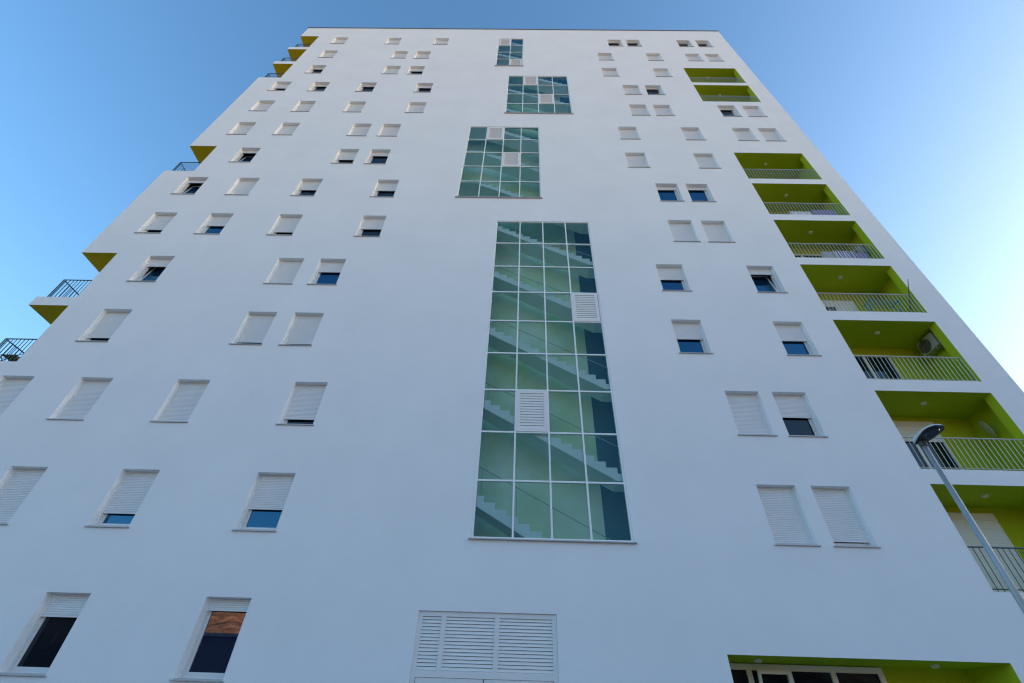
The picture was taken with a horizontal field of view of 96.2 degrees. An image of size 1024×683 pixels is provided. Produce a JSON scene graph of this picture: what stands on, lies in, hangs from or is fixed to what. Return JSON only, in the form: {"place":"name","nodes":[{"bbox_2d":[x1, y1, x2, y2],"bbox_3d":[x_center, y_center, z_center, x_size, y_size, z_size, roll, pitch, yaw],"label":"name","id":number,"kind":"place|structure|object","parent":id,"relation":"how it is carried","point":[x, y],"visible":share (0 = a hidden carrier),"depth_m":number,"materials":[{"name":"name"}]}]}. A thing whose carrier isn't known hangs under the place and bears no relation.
{"place":"outdoors","nodes":[
{"label":"outdoors","id":0,"kind":"place"},
{"bbox_2d":[0,0,1023,391],"label":"sky","id":1,"kind":"structure","parent":0,"point":[917,105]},
{"bbox_2d":[912,424,1023,613],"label":"street lamp","id":2,"kind":"object","parent":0,"point":[923,436],"visible":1,"depth_m":5.71,"materials":[{"name":"metal"}]},
{"label":"ground","id":3,"kind":"structure","parent":0,"visible":0},
{"bbox_2d":[0,27,1023,682],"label":"apartment building","id":4,"kind":"structure","parent":3,"relation":"on","point":[442,355],"depth_m":14.03,"materials":[{"name":"white paint"}]},
{"bbox_2d":[0,353,23,360],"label":"folding chair","id":5,"kind":"object","parent":4,"relation":"on","point":[13,358],"visible":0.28,"depth_m":15.39,"materials":[{"name":"grey"}]},
{"bbox_2d":[0,378,31,415],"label":"window","id":6,"kind":"structure","parent":4,"relation":"in","point":[10,389],"depth_m":14.34,"materials":[{"name":"white plastic"}]},
{"bbox_2d":[0,468,45,524],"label":"window","id":7,"kind":"structure","parent":4,"relation":"in","point":[20,483],"depth_m":12.24,"materials":[{"name":"white plastic"}]},
{"bbox_2d":[0,594,89,676],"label":"window","id":8,"kind":"structure","parent":4,"relation":"in","point":[36,653],"depth_m":10.12,"materials":[{"name":"black glass"}]},
{"bbox_2d":[46,380,110,419],"bbox_3d":[-13.061,1.796,14.041,1.120,1.543,0.327,1,-41,1],"label":"window","id":9,"kind":"structure","parent":4,"relation":"in","point":[85,397],"depth_m":14.07,"materials":[{"name":"white plastic"}]},
{"bbox_2d":[75,312,129,341],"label":"window","id":10,"kind":"structure","parent":4,"relation":"in","point":[110,322],"depth_m":16.07,"materials":[{"name":"white plastic"}]},
{"bbox_2d":[84,471,158,527],"bbox_3d":[-10.059,4.125,12.032,1.120,1.547,0.327,1,-41,1],"label":"window","id":11,"kind":"structure","parent":4,"relation":"in","point":[122,506],"depth_m":12.05,"materials":[{"name":"white plastic"}]},
{"bbox_2d":[126,258,172,281],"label":"window","id":12,"kind":"structure","parent":4,"relation":"in","point":[159,265],"depth_m":18.24,"materials":[{"name":"white plastic"}]},
{"bbox_2d":[134,215,174,233],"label":"window","id":13,"kind":"structure","parent":4,"relation":"in","point":[158,223],"depth_m":20.07,"materials":[{"name":"white plastic"}]},
{"bbox_2d":[150,382,208,422],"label":"window","id":14,"kind":"structure","parent":4,"relation":"in","point":[184,400],"depth_m":14.02,"materials":[{"name":"white plastic"}]},
{"bbox_2d":[170,180,205,194],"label":"window","id":15,"kind":"structure","parent":4,"relation":"in","point":[193,189],"depth_m":22.24,"materials":[{"name":"white plastic"}]},
{"bbox_2d":[169,598,250,681],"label":"window","id":16,"kind":"structure","parent":4,"relation":"in","point":[208,657],"depth_m":10.06,"materials":[{"name":"white plastic"}]},
{"bbox_2d":[193,216,230,233],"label":"window","id":17,"kind":"structure","parent":4,"relation":"in","point":[215,225],"depth_m":20.06,"materials":[{"name":"white plastic"}]},
{"bbox_2d":[224,180,257,194],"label":"window","id":18,"kind":"structure","parent":4,"relation":"in","point":[243,187],"depth_m":21.97,"materials":[{"name":"white plastic"}]},
{"bbox_2d":[229,125,253,134],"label":"window","id":19,"kind":"structure","parent":4,"relation":"in","point":[242,129],"depth_m":25.95,"materials":[{"name":"white plastic"}]},
{"bbox_2d":[228,150,257,161],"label":"window","id":20,"kind":"structure","parent":4,"relation":"in","point":[248,158],"depth_m":24.24,"materials":[{"name":"white plastic"}]},
{"bbox_2d":[229,314,275,344],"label":"window","id":21,"kind":"structure","parent":4,"relation":"in","point":[256,327],"depth_m":15.98,"materials":[{"name":"white plastic"}]},
{"bbox_2d":[248,103,272,110],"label":"window","id":22,"kind":"structure","parent":4,"relation":"in","point":[262,106],"depth_m":27.94,"materials":[{"name":"white plastic"}]},
{"bbox_2d":[232,474,294,531],"bbox_3d":[-6.360,4.197,11.971,1.120,1.547,0.327,1,-41,1],"label":"window","id":23,"kind":"structure","parent":4,"relation":"in","point":[263,512],"depth_m":11.99,"materials":[{"name":"white plastic"}]},
{"bbox_2d":[267,84,289,90],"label":"window","id":24,"kind":"structure","parent":4,"relation":"in","point":[279,87],"depth_m":29.95,"materials":[{"name":"white plastic"}]},
{"bbox_2d":[263,261,301,283],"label":"window","id":25,"kind":"structure","parent":4,"relation":"in","point":[285,272],"depth_m":17.98,"materials":[{"name":"white plastic"}]},
{"bbox_2d":[266,217,300,235],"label":"window","id":26,"kind":"structure","parent":4,"relation":"in","point":[285,226],"depth_m":19.97,"materials":[{"name":"white plastic"}]},
{"bbox_2d":[272,125,297,134],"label":"window","id":27,"kind":"structure","parent":4,"relation":"in","point":[285,130],"depth_m":25.93,"materials":[{"name":"white plastic"}]},
{"bbox_2d":[278,315,322,345],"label":"window","id":28,"kind":"structure","parent":4,"relation":"in","point":[303,330],"depth_m":15.95,"materials":[{"name":"white plastic"}]},
{"bbox_2d":[276,384,326,425],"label":"window","id":29,"kind":"structure","parent":4,"relation":"in","point":[302,409],"depth_m":13.97,"materials":[{"name":"white plastic"}]},
{"bbox_2d":[291,104,313,111],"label":"window","id":30,"kind":"structure","parent":4,"relation":"in","point":[302,107],"depth_m":27.86,"materials":[{"name":"white plastic"}]},
{"bbox_2d":[290,181,320,195],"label":"window","id":31,"kind":"structure","parent":4,"relation":"in","point":[306,188],"depth_m":21.97,"materials":[{"name":"white plastic"}]},
{"bbox_2d":[309,67,323,72],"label":"window","id":32,"kind":"structure","parent":4,"relation":"in","point":[314,70],"depth_m":32.05,"materials":[{"name":"white plastic"}]},
{"bbox_2d":[307,84,327,90],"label":"window","id":33,"kind":"structure","parent":4,"relation":"in","point":[317,87],"depth_m":30.03,"materials":[{"name":"white plastic"}]},
{"bbox_2d":[307,261,344,284],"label":"window","id":34,"kind":"structure","parent":4,"relation":"in","point":[328,273],"depth_m":18.02,"materials":[{"name":"white plastic"}]},
{"bbox_2d":[318,53,335,57],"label":"window","id":35,"kind":"structure","parent":4,"relation":"in","point":[327,55],"depth_m":33.84,"materials":[{"name":"white plastic"}]},
{"bbox_2d":[330,39,345,43],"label":"window","id":36,"kind":"structure","parent":4,"relation":"in","point":[337,41],"depth_m":35.74,"materials":[{"name":"white plastic"}]},
{"bbox_2d":[331,151,357,163],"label":"window","id":37,"kind":"structure","parent":4,"relation":"in","point":[344,157],"depth_m":23.87,"materials":[{"name":"white plastic"}]},
{"bbox_2d":[342,104,364,111],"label":"window","id":38,"kind":"structure","parent":4,"relation":"in","point":[352,107],"depth_m":27.85,"materials":[{"name":"white plastic"}]},
{"bbox_2d":[346,126,369,135],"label":"window","id":39,"kind":"structure","parent":4,"relation":"in","point":[357,131],"depth_m":25.86,"materials":[{"name":"white plastic"}]},
{"bbox_2d":[355,85,374,91],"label":"window","id":40,"kind":"structure","parent":4,"relation":"in","point":[364,88],"depth_m":29.98,"materials":[{"name":"white plastic"}]},
{"bbox_2d":[354,218,384,236],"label":"window","id":41,"kind":"structure","parent":4,"relation":"in","point":[369,227],"depth_m":19.91,"materials":[{"name":"white plastic"}]},
{"bbox_2d":[364,152,388,163],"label":"window","id":42,"kind":"structure","parent":4,"relation":"in","point":[376,157],"depth_m":24.01,"materials":[{"name":"white plastic"}]},
{"bbox_2d":[370,182,397,196],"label":"window","id":43,"kind":"structure","parent":4,"relation":"in","point":[383,189],"depth_m":21.92,"materials":[{"name":"white plastic"}]},
{"bbox_2d":[377,126,399,136],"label":"window","id":44,"kind":"structure","parent":4,"relation":"in","point":[387,131],"depth_m":25.86,"materials":[{"name":"white plastic"}]},
{"bbox_2d":[381,68,398,73],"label":"window","id":45,"kind":"structure","parent":4,"relation":"in","point":[388,71],"depth_m":31.78,"materials":[{"name":"white plastic"}]},
{"bbox_2d":[387,40,400,43],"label":"window","id":46,"kind":"structure","parent":4,"relation":"in","point":[390,41],"depth_m":35.77,"materials":[{"name":"white plastic"}]},
{"bbox_2d":[393,53,406,57],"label":"window","id":47,"kind":"structure","parent":4,"relation":"in","point":[395,55],"depth_m":33.79,"materials":[{"name":"white plastic"}]},
{"bbox_2d":[405,104,425,112],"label":"window","id":48,"kind":"structure","parent":4,"relation":"in","point":[413,108],"depth_m":27.76,"materials":[{"name":"white plastic"}]},
{"bbox_2d":[408,69,423,73],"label":"window","id":49,"kind":"structure","parent":4,"relation":"in","point":[412,71],"depth_m":31.86,"materials":[{"name":"white plastic"}]},
{"bbox_2d":[413,54,429,58],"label":"window","id":50,"kind":"structure","parent":4,"relation":"in","point":[419,56],"depth_m":33.70,"materials":[{"name":"white plastic"}]},
{"bbox_2d":[416,85,431,92],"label":"window","id":51,"kind":"structure","parent":4,"relation":"in","point":[420,88],"depth_m":29.93,"materials":[{"name":"white plastic"}]},
{"bbox_2d":[433,40,447,44],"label":"window","id":52,"kind":"structure","parent":4,"relation":"in","point":[437,42],"depth_m":35.59,"materials":[{"name":"white plastic"}]},
{"bbox_2d":[409,611,558,682],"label":"service door","id":53,"kind":"structure","parent":4,"relation":"in","point":[450,647],"depth_m":9.84,"materials":[{"name":"white plastic"}]},
{"bbox_2d":[455,127,542,198],"bbox_3d":[-0.517,-9.342,23.514,4.020,7.287,0.170,1,-41,1],"label":"stair window","id":54,"kind":"structure","parent":4,"relation":"in","point":[509,159],"depth_m":23.56,"materials":[{"name":"white metal"}]},
{"bbox_2d":[494,39,523,65],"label":"stair window","id":55,"kind":"structure","parent":4,"relation":"in","point":[502,42],"depth_m":33.93,"materials":[{"name":"white metal"}]},
{"bbox_2d":[504,76,573,113],"bbox_3d":[1.651,-15.590,28.905,4.070,5.897,0.170,1,-41,1],"label":"stair window","id":56,"kind":"structure","parent":4,"relation":"in","point":[543,99],"depth_m":28.83,"materials":[{"name":"white metal"}]},
{"bbox_2d":[468,221,636,543],"bbox_3d":[1.157,-0.153,15.585,4.110,13.347,0.170,1,-41,1],"label":"stair window","id":57,"kind":"structure","parent":4,"relation":"in","point":[531,406],"depth_m":14.02,"materials":[{"name":"white metal"}]},
{"bbox_2d":[598,55,611,59],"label":"window","id":58,"kind":"structure","parent":4,"relation":"in","point":[600,57],"depth_m":33.58,"materials":[{"name":"white plastic"}]},
{"bbox_2d":[602,70,617,75],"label":"window","id":59,"kind":"structure","parent":4,"relation":"in","point":[606,73],"depth_m":31.55,"materials":[{"name":"white plastic"}]},
{"bbox_2d":[608,42,620,45],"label":"window","id":60,"kind":"structure","parent":4,"relation":"in","point":[610,43],"depth_m":35.67,"materials":[{"name":"white plastic"}]},
{"bbox_2d":[619,130,640,139],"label":"window","id":61,"kind":"structure","parent":4,"relation":"in","point":[624,134],"depth_m":25.63,"materials":[{"name":"white plastic"}]},
{"bbox_2d":[623,88,642,94],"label":"window","id":62,"kind":"structure","parent":4,"relation":"in","point":[628,91],"depth_m":29.54,"materials":[{"name":"white plastic"}]},
{"bbox_2d":[627,42,642,46],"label":"window","id":63,"kind":"structure","parent":4,"relation":"in","point":[628,43],"depth_m":35.67,"materials":[{"name":"white plastic"}]},
{"bbox_2d":[626,155,650,167],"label":"window","id":64,"kind":"structure","parent":4,"relation":"in","point":[633,161],"depth_m":23.60,"materials":[{"name":"white plastic"}]},
{"bbox_2d":[630,107,650,115],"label":"window","id":65,"kind":"structure","parent":4,"relation":"in","point":[641,111],"depth_m":27.59,"materials":[{"name":"white plastic"}]},
{"bbox_2d":[647,56,663,60],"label":"window","id":66,"kind":"structure","parent":4,"relation":"in","point":[650,58],"depth_m":33.45,"materials":[{"name":"white plastic"}]},
{"bbox_2d":[646,88,665,94],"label":"window","id":67,"kind":"structure","parent":4,"relation":"in","point":[651,91],"depth_m":29.72,"materials":[{"name":"white plastic"}]},
{"bbox_2d":[654,71,672,76],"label":"window","id":68,"kind":"structure","parent":4,"relation":"in","point":[658,73],"depth_m":31.44,"materials":[{"name":"white plastic"}]},
{"bbox_2d":[654,107,675,115],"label":"window","id":69,"kind":"structure","parent":4,"relation":"in","point":[659,111],"depth_m":27.50,"materials":[{"name":"white plastic"}]},
{"bbox_2d":[656,186,684,201],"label":"window","id":70,"kind":"structure","parent":4,"relation":"in","point":[665,193],"depth_m":21.78,"materials":[{"name":"blue glass"}]},
{"bbox_2d":[657,267,691,290],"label":"window","id":71,"kind":"structure","parent":4,"relation":"in","point":[671,279],"depth_m":17.76,"materials":[{"name":"white plastic"}]},
{"bbox_2d":[669,223,700,241],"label":"window","id":72,"kind":"structure","parent":4,"relation":"in","point":[680,232],"depth_m":19.68,"materials":[{"name":"white plastic"}]},
{"bbox_2d":[678,42,693,46],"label":"window","id":73,"kind":"structure","parent":4,"relation":"in","point":[680,44],"depth_m":35.52,"materials":[{"name":"white plastic"}]},
{"bbox_2d":[672,323,713,353],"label":"window","id":74,"kind":"structure","parent":4,"relation":"in","point":[690,339],"depth_m":15.78,"materials":[{"name":"white plastic"}]},
{"bbox_2d":[686,56,700,60],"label":"window","id":75,"kind":"structure","parent":4,"relation":"in","point":[690,58],"depth_m":33.46,"materials":[{"name":"white plastic"}]},
{"bbox_2d":[682,130,706,139],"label":"window","id":76,"kind":"structure","parent":4,"relation":"in","point":[689,134],"depth_m":25.56,"materials":[{"name":"white plastic"}]},
{"bbox_2d":[687,187,716,201],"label":"window","id":77,"kind":"structure","parent":4,"relation":"in","point":[697,194],"depth_m":21.73,"materials":[{"name":"blue glass"}]},
{"bbox_2d":[697,43,713,46],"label":"window","id":78,"kind":"structure","parent":4,"relation":"in","point":[699,44],"depth_m":35.52,"materials":[{"name":"white plastic"}]},
{"bbox_2d":[695,156,721,168],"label":"window","id":79,"kind":"structure","parent":4,"relation":"in","point":[703,162],"depth_m":23.54,"materials":[{"name":"white plastic"}]},
{"bbox_2d":[706,56,720,60],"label":"window","id":80,"kind":"structure","parent":4,"relation":"in","point":[717,58],"depth_m":33.45,"materials":[{"name":"white plastic"}]},
{"bbox_2d":[702,224,735,242],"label":"window","id":81,"kind":"structure","parent":4,"relation":"in","point":[714,232],"depth_m":19.64,"materials":[{"name":"white plastic"}]},
{"bbox_2d":[719,108,742,116],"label":"window","id":82,"kind":"structure","parent":4,"relation":"in","point":[730,112],"depth_m":27.67,"materials":[{"name":"white plastic"}]},
{"bbox_2d":[733,131,759,140],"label":"window","id":83,"kind":"structure","parent":4,"relation":"in","point":[741,135],"depth_m":25.48,"materials":[{"name":"white plastic"}]},
{"bbox_2d":[726,394,777,435],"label":"window","id":84,"kind":"structure","parent":4,"relation":"in","point":[747,412],"depth_m":13.75,"materials":[{"name":"white plastic"}]},
{"bbox_2d":[744,108,767,116],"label":"window","id":85,"kind":"structure","parent":4,"relation":"in","point":[751,112],"depth_m":27.41,"materials":[{"name":"white plastic"}]},
{"bbox_2d":[748,269,787,292],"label":"window","id":86,"kind":"structure","parent":4,"relation":"in","point":[763,284],"depth_m":17.88,"materials":[{"name":"white plastic"}]},
{"bbox_2d":[760,131,786,140],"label":"window","id":87,"kind":"structure","parent":4,"relation":"in","point":[768,135],"depth_m":25.48,"materials":[{"name":"white plastic"}]},
{"bbox_2d":[757,487,821,545],"bbox_3d":[6.955,4.459,11.748,1.120,1.543,0.327,1,-41,1],"label":"window","id":88,"kind":"structure","parent":4,"relation":"in","point":[784,515],"depth_m":11.77,"materials":[{"name":"white plastic"}]},
{"bbox_2d":[774,325,821,355],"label":"window","id":89,"kind":"structure","parent":4,"relation":"in","point":[795,342],"depth_m":15.72,"materials":[{"name":"white plastic"}]},
{"bbox_2d":[789,211,811,214],"bbox_3d":[12.992,-5.689,20.574,0.970,0.470,0.056,1,-41,1],"label":"laundry sheet","id":90,"kind":"object","parent":4,"relation":"hanging from","point":[799,213],"visible":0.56,"depth_m":20.65,"materials":[{"name":"white fabric"}]},
{"bbox_2d":[773,395,828,436],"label":"window","id":91,"kind":"structure","parent":4,"relation":"in","point":[797,417],"depth_m":13.75,"materials":[{"name":"white plastic"}]},
{"bbox_2d":[811,210,836,214],"bbox_3d":[14.075,-5.721,20.616,1.072,0.630,0.056,1,-41,1],"label":"laundry bedspread","id":92,"kind":"object","parent":4,"relation":"hanging from","point":[823,212],"visible":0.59,"depth_m":20.69,"materials":[{"name":"purple fabric"}]},
{"bbox_2d":[821,251,835,257],"bbox_3d":[12.893,-3.483,18.671,0.424,0.540,0.056,1,-41,1],"label":"laundry towel","id":93,"kind":"object","parent":4,"relation":"hanging from","point":[827,255],"visible":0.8,"depth_m":18.70,"materials":[{"name":"grey fabric"}]},
{"bbox_2d":[826,306,836,310],"bbox_3d":[11.632,-1.048,16.737,0.304,0.420,0.224,1,-41,1],"label":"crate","id":94,"kind":"object","parent":4,"relation":"on","point":[827,308],"visible":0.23,"depth_m":16.73,"materials":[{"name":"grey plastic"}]},
{"bbox_2d":[833,251,857,257],"bbox_3d":[13.571,-3.476,18.652,0.863,0.620,0.056,1,-41,1],"label":"laundry sheet","id":95,"kind":"object","parent":4,"relation":"hanging from","point":[844,254],"visible":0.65,"depth_m":18.71,"materials":[{"name":"fabric"}]},
{"bbox_2d":[811,488,881,547],"bbox_3d":[8.385,4.486,11.726,1.120,1.547,0.327,1,-41,1],"label":"window","id":96,"kind":"structure","parent":4,"relation":"in","point":[844,524],"depth_m":11.74,"materials":[{"name":"white plastic"}]},
{"bbox_2d":[854,245,868,254],"bbox_3d":[15.027,-3.742,19.848,0.352,0.540,0.690,1,-41,1],"label":"air conditioner","id":97,"kind":"object","parent":4,"relation":"attached to","point":[862,249],"visible":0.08,"depth_m":19.63,"materials":[{"name":"grey"}]},
{"bbox_2d":[855,253,869,258],"bbox_3d":[14.261,-3.415,18.626,0.401,0.550,0.056,1,-41,1],"label":"laundry cloth","id":98,"kind":"object","parent":4,"relation":"hanging from","point":[862,254],"visible":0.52,"depth_m":18.70,"materials":[{"name":"purple fabric"}]},
{"bbox_2d":[863,299,901,311],"bbox_3d":[14.030,-1.050,17.136,1.156,1.085,0.593,1,-41,1],"label":"drying rack","id":99,"kind":"object","parent":4,"relation":"on","point":[895,303],"visible":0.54,"depth_m":17.42,"materials":[{"name":"teal plastic"}]},
{"bbox_2d":[907,279,910,311],"bbox_3d":[14.644,-1.475,16.903,0.050,1.409,0.949,1,-41,1],"label":"wooden pole","id":100,"kind":"object","parent":4,"relation":"on","point":[909,296],"visible":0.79,"depth_m":16.92,"materials":[{"name":"brown wood"}]},
{"bbox_2d":[916,332,943,356],"bbox_3d":[14.943,0.135,16.352,0.352,0.600,0.720,1,-41,1],"label":"air conditioner","id":101,"kind":"object","parent":4,"relation":"attached to","point":[929,344],"visible":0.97,"depth_m":16.28,"materials":[{"name":"grey metal"}]},
{"bbox_2d":[978,421,996,437],"bbox_3d":[14.905,2.746,14.348,0.501,0.576,0.492,1,-41,1],"label":"satellite dish","id":102,"kind":"object","parent":4,"relation":"attached to","point":[986,428],"visible":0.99,"depth_m":14.27,"materials":[{"name":"grey paint"}]}
]}

